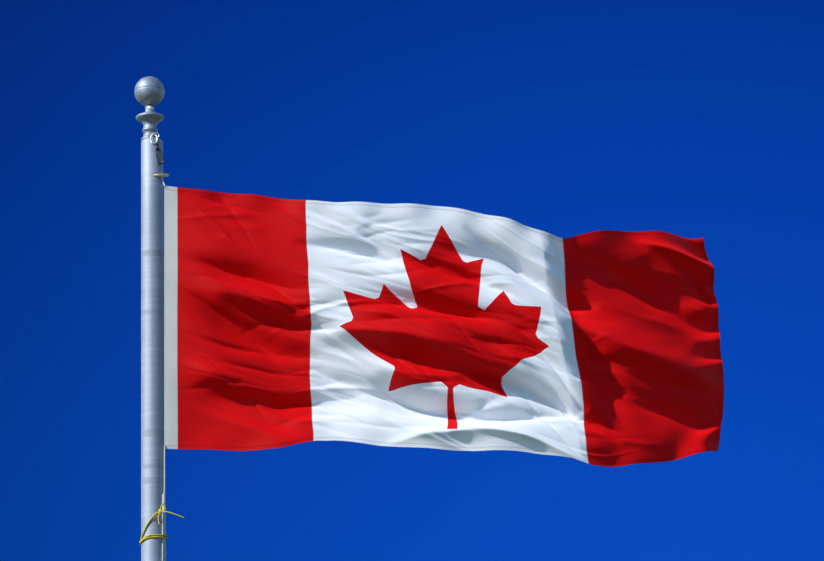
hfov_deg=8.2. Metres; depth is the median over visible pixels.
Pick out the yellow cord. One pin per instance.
(153, 535)
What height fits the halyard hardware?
0.161 m
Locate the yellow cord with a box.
[139,503,183,544]
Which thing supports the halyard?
attached to the flagpole
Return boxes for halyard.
[162,177,165,560]
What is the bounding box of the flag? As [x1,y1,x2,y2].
[164,186,723,466]
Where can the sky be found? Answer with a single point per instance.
(691, 119)
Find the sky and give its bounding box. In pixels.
[0,0,823,560]
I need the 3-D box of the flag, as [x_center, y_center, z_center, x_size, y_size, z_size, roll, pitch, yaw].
[0.146,0.154,18.788,1.870,0.977,0.391,3,-18,-14]
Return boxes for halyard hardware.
[150,132,168,177]
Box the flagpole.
[134,76,165,560]
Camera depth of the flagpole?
18.74 m

